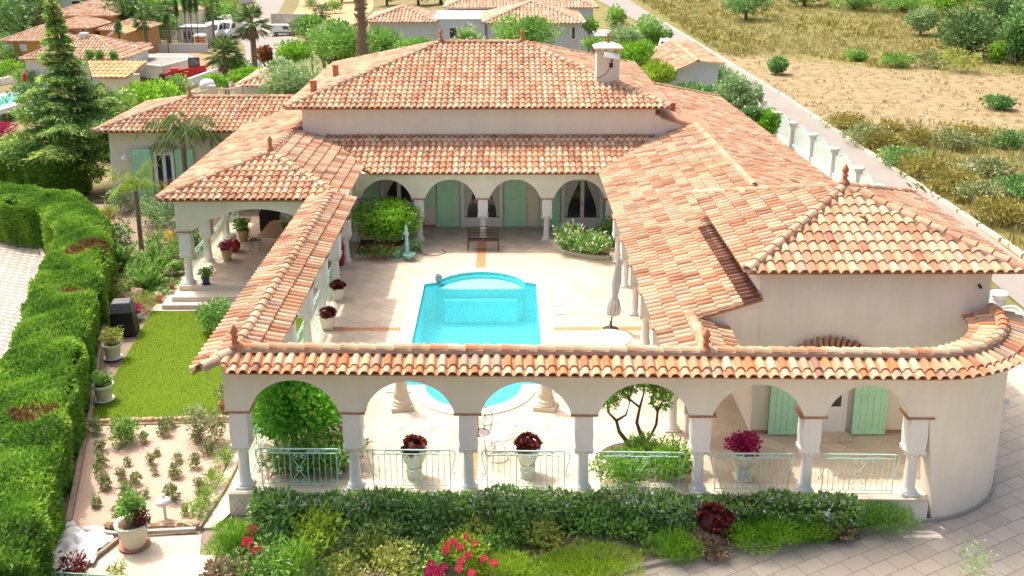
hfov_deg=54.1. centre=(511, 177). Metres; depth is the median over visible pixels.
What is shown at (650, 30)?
round tree
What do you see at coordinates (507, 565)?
juniper
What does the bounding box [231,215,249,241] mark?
flower pot
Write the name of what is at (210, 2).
fan palm
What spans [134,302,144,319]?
flower pot
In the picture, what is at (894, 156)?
scrub bush
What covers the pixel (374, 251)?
flower patch
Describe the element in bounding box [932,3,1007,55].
oak tree
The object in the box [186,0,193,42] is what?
cypress tree
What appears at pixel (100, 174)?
shrub
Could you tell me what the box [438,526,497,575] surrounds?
hydrangea bush
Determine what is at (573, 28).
window
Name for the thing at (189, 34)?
window
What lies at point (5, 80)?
retaining wall
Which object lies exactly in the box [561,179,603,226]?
glazed door
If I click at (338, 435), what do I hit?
hibiscus bush
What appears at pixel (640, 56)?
feathery tree
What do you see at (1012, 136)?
scrub bush
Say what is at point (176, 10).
cypress tree
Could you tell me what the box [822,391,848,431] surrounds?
glazed door
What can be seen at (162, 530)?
stone kerb
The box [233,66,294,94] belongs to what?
garden house
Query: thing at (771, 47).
dry grass
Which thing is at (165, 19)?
cypress tree
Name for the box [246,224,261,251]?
dining chair
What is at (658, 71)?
feathery tree
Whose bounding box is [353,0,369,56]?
tall palm
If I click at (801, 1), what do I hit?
oak tree
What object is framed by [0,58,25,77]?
slope shrub
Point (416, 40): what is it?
shade tree
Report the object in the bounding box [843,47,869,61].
field bush
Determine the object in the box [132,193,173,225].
shrub
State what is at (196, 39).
door
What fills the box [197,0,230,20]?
hill tree
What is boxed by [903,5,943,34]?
oak tree
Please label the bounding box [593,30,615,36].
neighbour terrace
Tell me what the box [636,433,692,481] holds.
shrub
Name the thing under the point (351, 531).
shrub
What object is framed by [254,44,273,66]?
photinia
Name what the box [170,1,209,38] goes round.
terracotta slope house
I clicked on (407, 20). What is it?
neighbour house
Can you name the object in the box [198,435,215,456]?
rose bush
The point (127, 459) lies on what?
rose bush
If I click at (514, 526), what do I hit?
shrub
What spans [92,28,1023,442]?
villa
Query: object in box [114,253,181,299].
cycad
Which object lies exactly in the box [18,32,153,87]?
white house
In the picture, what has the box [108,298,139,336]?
covered barbecue
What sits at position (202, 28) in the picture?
portable cabin
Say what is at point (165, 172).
french window
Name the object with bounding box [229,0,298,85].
side road
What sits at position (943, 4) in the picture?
oak tree
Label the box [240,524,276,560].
rose bush
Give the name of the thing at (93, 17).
orange house
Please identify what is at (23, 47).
window
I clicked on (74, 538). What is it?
rock
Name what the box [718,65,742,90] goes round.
tamarisk tree
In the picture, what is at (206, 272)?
flower pot
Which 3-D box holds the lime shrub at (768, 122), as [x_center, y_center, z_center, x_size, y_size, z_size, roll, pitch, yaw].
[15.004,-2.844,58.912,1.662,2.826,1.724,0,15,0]
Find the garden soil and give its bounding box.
[58,204,259,575]
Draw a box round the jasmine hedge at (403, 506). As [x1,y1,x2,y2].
[246,481,862,542]
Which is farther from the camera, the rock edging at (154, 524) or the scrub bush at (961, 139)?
the scrub bush at (961, 139)
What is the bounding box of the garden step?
[173,555,215,574]
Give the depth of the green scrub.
107.50 m
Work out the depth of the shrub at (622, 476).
23.26 m
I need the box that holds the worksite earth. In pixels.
[155,53,210,71]
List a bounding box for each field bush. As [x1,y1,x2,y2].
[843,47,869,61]
[878,51,918,66]
[913,48,951,67]
[930,45,987,72]
[979,93,1017,109]
[986,40,1008,63]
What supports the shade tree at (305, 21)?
on the ground at (868, 100)
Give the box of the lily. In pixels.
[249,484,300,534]
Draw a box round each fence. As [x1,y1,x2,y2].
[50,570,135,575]
[160,30,207,45]
[739,99,1023,376]
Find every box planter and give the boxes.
[319,306,336,329]
[329,278,346,300]
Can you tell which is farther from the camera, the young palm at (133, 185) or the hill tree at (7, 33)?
the hill tree at (7, 33)
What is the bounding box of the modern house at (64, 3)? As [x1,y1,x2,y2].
[48,0,82,8]
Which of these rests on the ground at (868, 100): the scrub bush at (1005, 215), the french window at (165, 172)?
the scrub bush at (1005, 215)
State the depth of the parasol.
31.93 m
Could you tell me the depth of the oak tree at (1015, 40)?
91.52 m
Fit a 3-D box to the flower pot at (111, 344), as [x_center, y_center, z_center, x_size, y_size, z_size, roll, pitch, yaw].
[-12.477,5.132,31.288,0.836,1.051,0.790,0,15,0]
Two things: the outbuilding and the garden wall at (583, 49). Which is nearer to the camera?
the outbuilding
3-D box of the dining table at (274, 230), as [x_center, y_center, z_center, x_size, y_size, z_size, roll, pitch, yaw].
[-9.262,2.405,40.198,1.370,0.760,2.300,0,15,0]
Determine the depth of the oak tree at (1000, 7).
110.40 m
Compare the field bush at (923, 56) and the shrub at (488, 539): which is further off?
the field bush at (923, 56)
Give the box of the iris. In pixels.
[270,528,333,575]
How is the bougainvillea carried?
on the ground at (868, 100)
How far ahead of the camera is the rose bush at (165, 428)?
26.68 m
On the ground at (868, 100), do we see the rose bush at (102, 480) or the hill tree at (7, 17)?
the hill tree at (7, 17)
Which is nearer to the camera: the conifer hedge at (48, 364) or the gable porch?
the conifer hedge at (48, 364)
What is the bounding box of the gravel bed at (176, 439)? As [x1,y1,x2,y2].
[65,423,230,528]
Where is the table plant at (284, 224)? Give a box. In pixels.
[281,221,289,227]
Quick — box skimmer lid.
[553,302,565,313]
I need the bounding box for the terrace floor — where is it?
[193,223,926,494]
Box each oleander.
[264,54,291,67]
[303,16,346,41]
[451,22,486,39]
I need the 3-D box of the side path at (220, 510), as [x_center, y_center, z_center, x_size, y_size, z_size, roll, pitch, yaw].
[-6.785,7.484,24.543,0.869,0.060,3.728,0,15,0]
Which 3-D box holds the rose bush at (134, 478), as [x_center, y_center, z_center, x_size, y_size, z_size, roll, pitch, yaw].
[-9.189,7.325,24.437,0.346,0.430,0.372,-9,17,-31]
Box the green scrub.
[641,0,1023,247]
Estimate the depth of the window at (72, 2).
197.04 m
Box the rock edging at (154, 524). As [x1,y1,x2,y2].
[103,519,200,528]
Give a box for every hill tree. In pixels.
[0,0,33,42]
[0,31,16,49]
[2,0,32,31]
[17,0,46,30]
[99,0,161,29]
[135,0,176,13]
[149,6,181,43]
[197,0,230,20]
[220,0,240,17]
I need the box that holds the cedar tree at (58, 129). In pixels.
[0,0,138,193]
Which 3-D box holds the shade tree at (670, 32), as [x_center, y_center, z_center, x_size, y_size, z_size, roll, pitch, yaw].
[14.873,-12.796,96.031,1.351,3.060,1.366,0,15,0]
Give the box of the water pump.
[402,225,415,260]
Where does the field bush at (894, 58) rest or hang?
on the ground at (868, 100)
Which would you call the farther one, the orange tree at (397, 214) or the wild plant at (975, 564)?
the orange tree at (397, 214)
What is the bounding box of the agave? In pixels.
[147,274,173,294]
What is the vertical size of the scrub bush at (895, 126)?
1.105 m
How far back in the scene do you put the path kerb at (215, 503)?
23.84 m
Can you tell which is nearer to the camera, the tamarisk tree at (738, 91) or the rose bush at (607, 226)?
the rose bush at (607, 226)
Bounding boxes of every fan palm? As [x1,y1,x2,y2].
[25,0,44,25]
[118,0,133,19]
[128,7,158,53]
[156,0,177,43]
[199,33,244,94]
[202,0,219,51]
[228,1,274,66]
[311,1,331,67]
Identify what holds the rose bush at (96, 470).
on the gravel bed at (176, 439)
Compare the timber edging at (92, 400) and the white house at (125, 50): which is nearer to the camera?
the timber edging at (92, 400)
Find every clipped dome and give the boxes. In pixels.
[83,49,94,86]
[94,50,105,60]
[108,49,118,60]
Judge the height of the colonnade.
4.388 m
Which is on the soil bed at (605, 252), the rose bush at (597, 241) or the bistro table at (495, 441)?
the rose bush at (597, 241)
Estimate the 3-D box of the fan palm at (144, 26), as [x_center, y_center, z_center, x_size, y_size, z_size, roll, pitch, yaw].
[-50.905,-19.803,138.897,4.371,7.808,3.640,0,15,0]
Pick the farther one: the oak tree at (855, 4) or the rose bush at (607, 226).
the oak tree at (855, 4)
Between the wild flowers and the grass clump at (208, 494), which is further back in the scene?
the wild flowers
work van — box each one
[205,20,224,38]
[216,14,231,19]
[221,19,242,38]
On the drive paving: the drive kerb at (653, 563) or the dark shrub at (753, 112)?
the drive kerb at (653, 563)
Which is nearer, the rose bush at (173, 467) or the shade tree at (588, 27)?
the rose bush at (173, 467)
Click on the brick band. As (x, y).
(481, 256)
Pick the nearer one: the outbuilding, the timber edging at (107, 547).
the timber edging at (107, 547)
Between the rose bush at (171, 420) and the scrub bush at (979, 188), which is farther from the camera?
the scrub bush at (979, 188)
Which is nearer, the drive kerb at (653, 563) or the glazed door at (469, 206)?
the drive kerb at (653, 563)
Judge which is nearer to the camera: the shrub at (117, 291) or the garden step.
the garden step
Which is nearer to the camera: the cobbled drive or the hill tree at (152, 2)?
the cobbled drive
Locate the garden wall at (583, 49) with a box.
[580,40,601,53]
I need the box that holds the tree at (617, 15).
[603,3,627,30]
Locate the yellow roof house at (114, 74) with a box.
[88,60,148,96]
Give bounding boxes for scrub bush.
[821,110,873,128]
[838,121,896,145]
[855,128,902,146]
[876,144,932,168]
[877,120,906,136]
[896,125,936,145]
[896,151,967,178]
[924,166,987,196]
[927,126,984,151]
[942,118,1000,142]
[948,178,1010,205]
[959,154,1015,177]
[971,191,1023,227]
[982,127,1023,149]
[989,172,1023,199]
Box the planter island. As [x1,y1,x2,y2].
[596,440,686,476]
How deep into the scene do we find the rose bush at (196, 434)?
26.38 m
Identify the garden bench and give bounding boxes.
[467,226,498,251]
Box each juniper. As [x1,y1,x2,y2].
[200,514,261,559]
[459,547,548,575]
[527,538,646,575]
[641,525,706,566]
[723,510,810,556]
[778,505,848,545]
[848,498,921,537]
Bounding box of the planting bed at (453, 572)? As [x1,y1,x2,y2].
[209,517,877,575]
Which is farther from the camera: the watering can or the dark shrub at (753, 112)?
the dark shrub at (753, 112)
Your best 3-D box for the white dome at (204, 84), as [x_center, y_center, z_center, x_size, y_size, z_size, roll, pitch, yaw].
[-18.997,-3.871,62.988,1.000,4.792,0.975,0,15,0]
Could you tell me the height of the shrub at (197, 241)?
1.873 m
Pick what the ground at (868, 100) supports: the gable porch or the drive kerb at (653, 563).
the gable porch
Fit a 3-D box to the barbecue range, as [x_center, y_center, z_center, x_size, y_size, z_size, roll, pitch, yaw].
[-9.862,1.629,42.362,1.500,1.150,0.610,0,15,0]
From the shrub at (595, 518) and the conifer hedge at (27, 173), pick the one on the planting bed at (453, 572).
the shrub at (595, 518)
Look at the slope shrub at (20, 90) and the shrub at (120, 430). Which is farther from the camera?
the slope shrub at (20, 90)
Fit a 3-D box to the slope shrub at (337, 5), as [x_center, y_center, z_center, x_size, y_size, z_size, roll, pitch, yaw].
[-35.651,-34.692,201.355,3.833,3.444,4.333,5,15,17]
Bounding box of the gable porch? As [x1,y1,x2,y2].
[107,26,136,40]
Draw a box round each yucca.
[144,226,175,252]
[151,202,175,235]
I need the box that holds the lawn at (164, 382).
[92,311,314,418]
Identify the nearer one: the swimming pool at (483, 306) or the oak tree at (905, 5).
the swimming pool at (483, 306)
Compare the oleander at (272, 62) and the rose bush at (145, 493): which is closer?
the rose bush at (145, 493)
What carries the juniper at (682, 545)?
on the planting bed at (453, 572)
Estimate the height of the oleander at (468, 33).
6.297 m
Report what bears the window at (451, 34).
in the neighbour house at (407, 20)
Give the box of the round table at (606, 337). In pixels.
[589,329,631,345]
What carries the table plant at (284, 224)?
on the dining table at (274, 230)
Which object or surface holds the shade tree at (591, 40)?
on the ground at (868, 100)
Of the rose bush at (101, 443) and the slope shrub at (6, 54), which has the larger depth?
the slope shrub at (6, 54)
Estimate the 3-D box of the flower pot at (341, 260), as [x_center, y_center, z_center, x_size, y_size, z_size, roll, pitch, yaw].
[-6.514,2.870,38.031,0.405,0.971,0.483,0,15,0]
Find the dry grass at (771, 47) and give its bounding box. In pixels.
[643,0,1023,248]
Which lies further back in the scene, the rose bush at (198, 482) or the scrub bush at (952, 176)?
the scrub bush at (952, 176)
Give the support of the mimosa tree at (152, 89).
on the ground at (868, 100)
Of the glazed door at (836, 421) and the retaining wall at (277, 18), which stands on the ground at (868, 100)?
the retaining wall at (277, 18)
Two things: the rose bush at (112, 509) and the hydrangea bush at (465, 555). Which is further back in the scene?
the rose bush at (112, 509)
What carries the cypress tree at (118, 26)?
on the ground at (868, 100)
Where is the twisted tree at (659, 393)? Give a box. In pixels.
[602,383,674,448]
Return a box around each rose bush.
[86,415,104,435]
[89,491,102,508]
[91,461,107,476]
[92,436,106,451]
[92,448,109,466]
[95,469,112,491]
[109,505,119,518]
[113,465,126,481]
[114,479,134,499]
[123,455,132,466]
[128,471,143,484]
[139,430,148,443]
[140,487,149,496]
[144,450,155,465]
[149,465,158,475]
[153,447,160,457]
[155,416,171,438]
[161,482,181,501]
[162,413,176,427]
[166,460,183,478]
[171,450,182,461]
[179,503,187,516]
[187,452,200,468]
[189,425,206,440]
[192,477,206,491]
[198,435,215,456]
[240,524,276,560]
[552,219,589,251]
[573,226,614,254]
[594,213,613,239]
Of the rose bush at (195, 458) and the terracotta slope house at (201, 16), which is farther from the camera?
the terracotta slope house at (201, 16)
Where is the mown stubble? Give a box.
[732,54,1023,132]
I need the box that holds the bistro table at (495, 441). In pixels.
[479,423,516,462]
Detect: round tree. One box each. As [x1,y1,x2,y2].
[604,22,643,51]
[631,12,670,48]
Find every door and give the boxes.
[195,38,202,42]
[460,182,502,226]
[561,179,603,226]
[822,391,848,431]
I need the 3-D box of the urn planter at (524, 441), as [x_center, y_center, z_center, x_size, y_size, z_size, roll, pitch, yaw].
[0.386,6.452,23.828,0.813,1.322,0.739,-12,19,-38]
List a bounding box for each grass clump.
[180,496,210,521]
[192,483,219,506]
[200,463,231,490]
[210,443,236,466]
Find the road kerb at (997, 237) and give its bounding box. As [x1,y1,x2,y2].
[666,23,1023,258]
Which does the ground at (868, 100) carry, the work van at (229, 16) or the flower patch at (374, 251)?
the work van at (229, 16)
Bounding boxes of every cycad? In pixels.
[111,234,147,272]
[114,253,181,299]
[129,236,184,275]
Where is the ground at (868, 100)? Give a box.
[0,0,1023,550]
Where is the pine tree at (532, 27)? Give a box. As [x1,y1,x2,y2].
[490,12,563,45]
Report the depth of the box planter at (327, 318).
32.18 m
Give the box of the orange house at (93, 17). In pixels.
[0,0,162,66]
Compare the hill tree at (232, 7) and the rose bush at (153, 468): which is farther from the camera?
the hill tree at (232, 7)
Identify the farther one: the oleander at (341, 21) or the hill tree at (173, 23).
the hill tree at (173, 23)
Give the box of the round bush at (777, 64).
[766,55,789,73]
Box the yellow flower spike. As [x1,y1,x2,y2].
[165,229,172,251]
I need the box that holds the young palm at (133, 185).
[105,160,166,250]
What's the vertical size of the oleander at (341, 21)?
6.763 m
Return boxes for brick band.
[326,241,650,480]
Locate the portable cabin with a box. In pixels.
[178,24,212,44]
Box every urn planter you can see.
[398,427,437,479]
[513,424,550,478]
[723,430,763,481]
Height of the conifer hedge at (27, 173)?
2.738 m
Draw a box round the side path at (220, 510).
[196,452,238,529]
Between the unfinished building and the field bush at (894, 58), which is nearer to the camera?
the field bush at (894, 58)
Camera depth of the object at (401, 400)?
26.97 m
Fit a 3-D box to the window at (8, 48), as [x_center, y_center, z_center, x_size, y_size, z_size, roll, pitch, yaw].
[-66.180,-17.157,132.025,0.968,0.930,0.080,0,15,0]
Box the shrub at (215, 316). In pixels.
[193,294,231,333]
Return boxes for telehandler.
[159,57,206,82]
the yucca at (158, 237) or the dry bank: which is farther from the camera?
the dry bank
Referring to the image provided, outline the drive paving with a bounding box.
[618,368,1023,575]
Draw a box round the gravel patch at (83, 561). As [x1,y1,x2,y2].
[53,537,113,575]
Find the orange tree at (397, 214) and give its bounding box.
[350,196,425,246]
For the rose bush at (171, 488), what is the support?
on the gravel bed at (176, 439)
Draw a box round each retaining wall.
[0,75,17,85]
[158,43,207,52]
[178,68,220,88]
[239,0,252,4]
[271,13,325,34]
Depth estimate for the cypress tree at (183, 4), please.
148.07 m
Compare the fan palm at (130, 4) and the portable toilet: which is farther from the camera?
the portable toilet
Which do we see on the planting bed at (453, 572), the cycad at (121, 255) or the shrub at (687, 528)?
the shrub at (687, 528)
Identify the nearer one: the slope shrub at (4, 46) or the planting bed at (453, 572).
the planting bed at (453, 572)
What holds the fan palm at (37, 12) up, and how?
on the ground at (868, 100)
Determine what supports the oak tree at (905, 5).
on the ground at (868, 100)
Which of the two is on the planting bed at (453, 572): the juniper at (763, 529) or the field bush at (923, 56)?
the juniper at (763, 529)
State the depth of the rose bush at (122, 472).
24.63 m
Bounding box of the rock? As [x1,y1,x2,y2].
[53,519,112,570]
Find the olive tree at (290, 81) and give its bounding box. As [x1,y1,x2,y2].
[257,58,323,94]
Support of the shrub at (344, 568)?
on the planting bed at (453, 572)
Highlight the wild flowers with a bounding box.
[848,116,1018,211]
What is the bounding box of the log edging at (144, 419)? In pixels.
[87,415,228,423]
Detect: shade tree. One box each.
[200,72,229,90]
[217,56,251,82]
[226,65,262,82]
[274,39,316,66]
[288,12,329,71]
[302,21,371,66]
[365,25,406,53]
[390,35,432,49]
[581,15,599,52]
[581,34,609,53]
[665,29,673,38]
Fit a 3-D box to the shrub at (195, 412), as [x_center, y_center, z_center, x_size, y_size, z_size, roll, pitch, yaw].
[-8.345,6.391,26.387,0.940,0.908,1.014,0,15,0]
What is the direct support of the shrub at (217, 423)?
on the gravel bed at (176, 439)
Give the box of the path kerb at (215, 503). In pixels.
[198,461,237,527]
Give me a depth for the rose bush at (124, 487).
23.73 m
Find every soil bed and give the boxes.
[356,240,404,253]
[559,240,608,254]
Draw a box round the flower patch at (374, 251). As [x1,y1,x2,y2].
[354,241,399,259]
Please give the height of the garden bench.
0.904 m
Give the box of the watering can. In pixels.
[394,246,404,258]
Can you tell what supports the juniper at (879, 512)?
on the planting bed at (453, 572)
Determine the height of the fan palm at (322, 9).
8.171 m
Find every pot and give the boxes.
[89,369,114,403]
[98,325,124,360]
[113,487,151,553]
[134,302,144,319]
[154,290,162,302]
[196,266,215,285]
[213,380,224,413]
[217,239,232,260]
[227,231,240,251]
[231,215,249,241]
[339,242,344,265]
[435,273,441,282]
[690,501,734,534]
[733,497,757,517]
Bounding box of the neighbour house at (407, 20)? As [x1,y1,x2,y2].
[365,0,598,51]
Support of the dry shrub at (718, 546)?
on the planting bed at (453, 572)
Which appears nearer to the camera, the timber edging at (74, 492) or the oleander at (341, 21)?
the timber edging at (74, 492)
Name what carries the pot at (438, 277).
on the swimming pool at (483, 306)
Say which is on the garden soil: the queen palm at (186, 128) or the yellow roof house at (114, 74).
the queen palm at (186, 128)
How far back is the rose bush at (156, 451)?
25.74 m
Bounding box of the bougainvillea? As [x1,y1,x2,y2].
[0,120,19,136]
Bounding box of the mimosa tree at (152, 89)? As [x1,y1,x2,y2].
[109,76,186,109]
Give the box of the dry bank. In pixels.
[293,0,372,23]
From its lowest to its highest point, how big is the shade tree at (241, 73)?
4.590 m
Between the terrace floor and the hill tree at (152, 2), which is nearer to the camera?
the terrace floor
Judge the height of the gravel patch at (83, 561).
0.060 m
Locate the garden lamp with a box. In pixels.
[156,495,171,519]
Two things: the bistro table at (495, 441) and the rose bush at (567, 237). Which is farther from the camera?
the rose bush at (567, 237)
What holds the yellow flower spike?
on the garden soil
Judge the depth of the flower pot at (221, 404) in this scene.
27.85 m
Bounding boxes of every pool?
[0,92,32,114]
[386,268,554,415]
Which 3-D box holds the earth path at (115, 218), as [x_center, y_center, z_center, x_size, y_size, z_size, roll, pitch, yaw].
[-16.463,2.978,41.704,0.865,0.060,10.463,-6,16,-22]
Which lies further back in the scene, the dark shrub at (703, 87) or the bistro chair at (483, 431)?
the dark shrub at (703, 87)
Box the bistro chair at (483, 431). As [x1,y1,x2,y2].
[477,406,492,453]
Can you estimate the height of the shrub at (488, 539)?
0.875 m
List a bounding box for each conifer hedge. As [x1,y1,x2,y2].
[0,138,94,195]
[0,180,118,575]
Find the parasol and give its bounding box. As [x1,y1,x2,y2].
[603,254,621,329]
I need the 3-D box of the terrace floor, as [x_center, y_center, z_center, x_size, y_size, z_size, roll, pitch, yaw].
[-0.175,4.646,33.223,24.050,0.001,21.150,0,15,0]
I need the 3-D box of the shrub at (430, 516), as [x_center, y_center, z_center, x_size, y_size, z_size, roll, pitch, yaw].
[-1.653,7.609,22.309,1.431,0.998,1.513,3,15,11]
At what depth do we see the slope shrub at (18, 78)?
106.45 m
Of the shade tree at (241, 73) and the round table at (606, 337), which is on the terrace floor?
the round table at (606, 337)
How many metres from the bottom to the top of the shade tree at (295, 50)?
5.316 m
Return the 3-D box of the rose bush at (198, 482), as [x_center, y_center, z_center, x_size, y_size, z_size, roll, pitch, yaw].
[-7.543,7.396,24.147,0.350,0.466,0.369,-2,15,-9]
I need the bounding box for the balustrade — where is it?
[187,85,242,94]
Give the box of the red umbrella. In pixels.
[22,71,26,85]
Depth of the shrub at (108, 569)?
20.95 m
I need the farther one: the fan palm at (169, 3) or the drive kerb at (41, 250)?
the fan palm at (169, 3)
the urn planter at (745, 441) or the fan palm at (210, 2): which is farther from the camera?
the fan palm at (210, 2)
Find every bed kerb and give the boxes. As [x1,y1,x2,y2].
[354,239,411,258]
[549,239,609,259]
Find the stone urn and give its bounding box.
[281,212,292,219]
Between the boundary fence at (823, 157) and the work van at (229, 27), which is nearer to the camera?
the boundary fence at (823, 157)
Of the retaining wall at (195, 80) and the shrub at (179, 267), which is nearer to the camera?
the shrub at (179, 267)
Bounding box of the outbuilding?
[647,38,724,93]
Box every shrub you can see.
[0,34,10,57]
[0,44,20,67]
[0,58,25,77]
[0,95,28,120]
[0,131,35,144]
[5,80,49,113]
[9,68,38,88]
[52,536,67,575]
[56,549,90,575]
[88,163,109,183]
[100,204,118,218]
[101,183,134,212]
[104,412,148,447]
[105,558,126,575]
[108,280,131,301]
[112,217,135,244]
[124,289,158,311]
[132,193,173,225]
[143,190,163,202]
[159,25,174,39]
[164,73,193,91]
[164,236,178,257]
[168,259,184,275]
[176,402,213,437]
[191,226,203,259]
[193,294,231,333]
[201,405,228,447]
[202,554,252,575]
[220,532,295,575]
[244,512,299,556]
[252,380,342,447]
[290,502,350,558]
[303,0,317,8]
[322,548,363,575]
[325,0,342,13]
[329,505,409,566]
[346,517,408,572]
[361,536,432,575]
[401,547,450,575]
[404,535,434,559]
[405,489,471,548]
[454,496,503,539]
[459,522,517,558]
[482,501,537,546]
[521,514,574,556]
[565,499,622,543]
[588,446,652,489]
[604,506,657,544]
[621,429,658,458]
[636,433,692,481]
[648,499,698,536]
[672,80,722,94]
[686,525,733,562]
[740,104,765,121]
[756,106,781,134]
[815,517,859,542]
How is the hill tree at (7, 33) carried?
on the ground at (868, 100)
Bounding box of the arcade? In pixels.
[199,303,1023,523]
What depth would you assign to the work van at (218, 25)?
162.78 m
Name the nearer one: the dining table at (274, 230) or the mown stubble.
the dining table at (274, 230)
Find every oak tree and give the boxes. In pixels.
[720,0,773,19]
[788,0,821,5]
[827,0,874,9]
[874,0,930,12]
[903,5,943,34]
[924,0,971,13]
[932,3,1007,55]
[969,0,1014,8]
[977,0,1023,34]
[995,0,1023,65]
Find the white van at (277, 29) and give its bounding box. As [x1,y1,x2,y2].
[270,24,296,35]
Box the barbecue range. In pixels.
[259,209,286,230]
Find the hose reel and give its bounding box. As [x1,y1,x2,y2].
[409,238,446,255]
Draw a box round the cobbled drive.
[0,238,42,357]
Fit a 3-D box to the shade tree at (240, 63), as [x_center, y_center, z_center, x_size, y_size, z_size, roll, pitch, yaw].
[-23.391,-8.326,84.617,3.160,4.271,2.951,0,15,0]
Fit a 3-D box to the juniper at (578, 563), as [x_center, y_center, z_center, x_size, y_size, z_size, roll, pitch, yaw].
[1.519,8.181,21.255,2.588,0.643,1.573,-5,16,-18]
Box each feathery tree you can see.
[610,38,657,69]
[640,59,676,83]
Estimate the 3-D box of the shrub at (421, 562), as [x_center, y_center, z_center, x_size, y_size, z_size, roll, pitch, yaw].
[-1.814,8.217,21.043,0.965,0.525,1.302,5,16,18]
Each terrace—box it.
[76,535,201,575]
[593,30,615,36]
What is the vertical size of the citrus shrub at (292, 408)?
2.703 m
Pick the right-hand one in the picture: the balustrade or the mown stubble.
the mown stubble
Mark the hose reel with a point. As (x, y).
(415, 244)
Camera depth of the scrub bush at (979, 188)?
47.73 m
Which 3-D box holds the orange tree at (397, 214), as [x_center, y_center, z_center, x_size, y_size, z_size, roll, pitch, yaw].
[-5.067,1.873,39.963,3.272,2.149,2.830,0,15,0]
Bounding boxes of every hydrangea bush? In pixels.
[419,552,450,575]
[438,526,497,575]
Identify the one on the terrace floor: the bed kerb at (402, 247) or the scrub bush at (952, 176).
the bed kerb at (402, 247)
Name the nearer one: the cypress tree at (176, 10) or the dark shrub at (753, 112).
the dark shrub at (753, 112)
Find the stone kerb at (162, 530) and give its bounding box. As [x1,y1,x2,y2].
[66,525,195,535]
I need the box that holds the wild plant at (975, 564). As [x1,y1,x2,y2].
[955,535,1002,575]
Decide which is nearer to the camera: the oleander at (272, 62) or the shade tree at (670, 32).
the oleander at (272, 62)
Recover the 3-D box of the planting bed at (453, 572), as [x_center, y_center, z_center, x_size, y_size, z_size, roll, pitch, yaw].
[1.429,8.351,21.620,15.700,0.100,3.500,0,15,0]
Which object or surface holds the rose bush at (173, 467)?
on the gravel bed at (176, 439)
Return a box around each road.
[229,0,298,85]
[598,0,1023,307]
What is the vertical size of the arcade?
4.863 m
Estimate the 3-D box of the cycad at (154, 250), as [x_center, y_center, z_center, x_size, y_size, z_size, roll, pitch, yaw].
[-13.585,3.026,38.618,2.423,1.567,2.381,0,15,0]
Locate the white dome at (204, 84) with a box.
[199,78,214,94]
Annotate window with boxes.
[6,44,13,50]
[19,44,26,50]
[71,1,80,4]
[153,152,175,203]
[182,31,194,38]
[380,180,413,206]
[449,27,458,38]
[571,26,575,39]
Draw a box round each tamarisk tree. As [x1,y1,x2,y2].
[709,71,764,109]
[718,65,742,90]
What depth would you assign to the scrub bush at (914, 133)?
60.39 m
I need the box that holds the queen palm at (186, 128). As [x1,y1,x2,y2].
[134,109,222,172]
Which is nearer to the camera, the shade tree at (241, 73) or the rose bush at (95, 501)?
the rose bush at (95, 501)
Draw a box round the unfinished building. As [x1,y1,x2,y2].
[136,54,192,78]
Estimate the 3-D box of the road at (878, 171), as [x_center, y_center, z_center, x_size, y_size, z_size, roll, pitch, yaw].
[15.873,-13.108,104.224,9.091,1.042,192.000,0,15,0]
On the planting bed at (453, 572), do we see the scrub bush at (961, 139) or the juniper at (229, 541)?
the juniper at (229, 541)
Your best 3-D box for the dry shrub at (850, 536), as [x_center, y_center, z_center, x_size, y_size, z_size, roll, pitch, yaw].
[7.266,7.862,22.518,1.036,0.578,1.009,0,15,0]
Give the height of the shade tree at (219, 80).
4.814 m
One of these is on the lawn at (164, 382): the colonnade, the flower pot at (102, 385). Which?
the flower pot at (102, 385)
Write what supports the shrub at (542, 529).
on the planting bed at (453, 572)
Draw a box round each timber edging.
[66,425,88,520]
[75,537,119,572]
[86,324,104,424]
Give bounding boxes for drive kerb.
[38,246,45,258]
[594,520,914,575]
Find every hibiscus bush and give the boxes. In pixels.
[259,430,348,479]
[322,425,368,461]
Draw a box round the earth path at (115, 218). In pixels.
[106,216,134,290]
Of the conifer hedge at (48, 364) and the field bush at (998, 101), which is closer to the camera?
the conifer hedge at (48, 364)
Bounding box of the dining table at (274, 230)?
[257,220,291,242]
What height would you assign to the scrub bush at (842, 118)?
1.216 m
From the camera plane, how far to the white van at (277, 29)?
166.21 m
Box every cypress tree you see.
[113,19,122,38]
[161,12,169,52]
[172,0,178,43]
[179,0,186,42]
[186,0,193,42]
[192,0,198,42]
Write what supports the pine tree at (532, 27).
on the ground at (868, 100)
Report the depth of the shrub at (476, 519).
22.27 m
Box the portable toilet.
[193,34,206,42]
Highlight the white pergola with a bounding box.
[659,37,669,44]

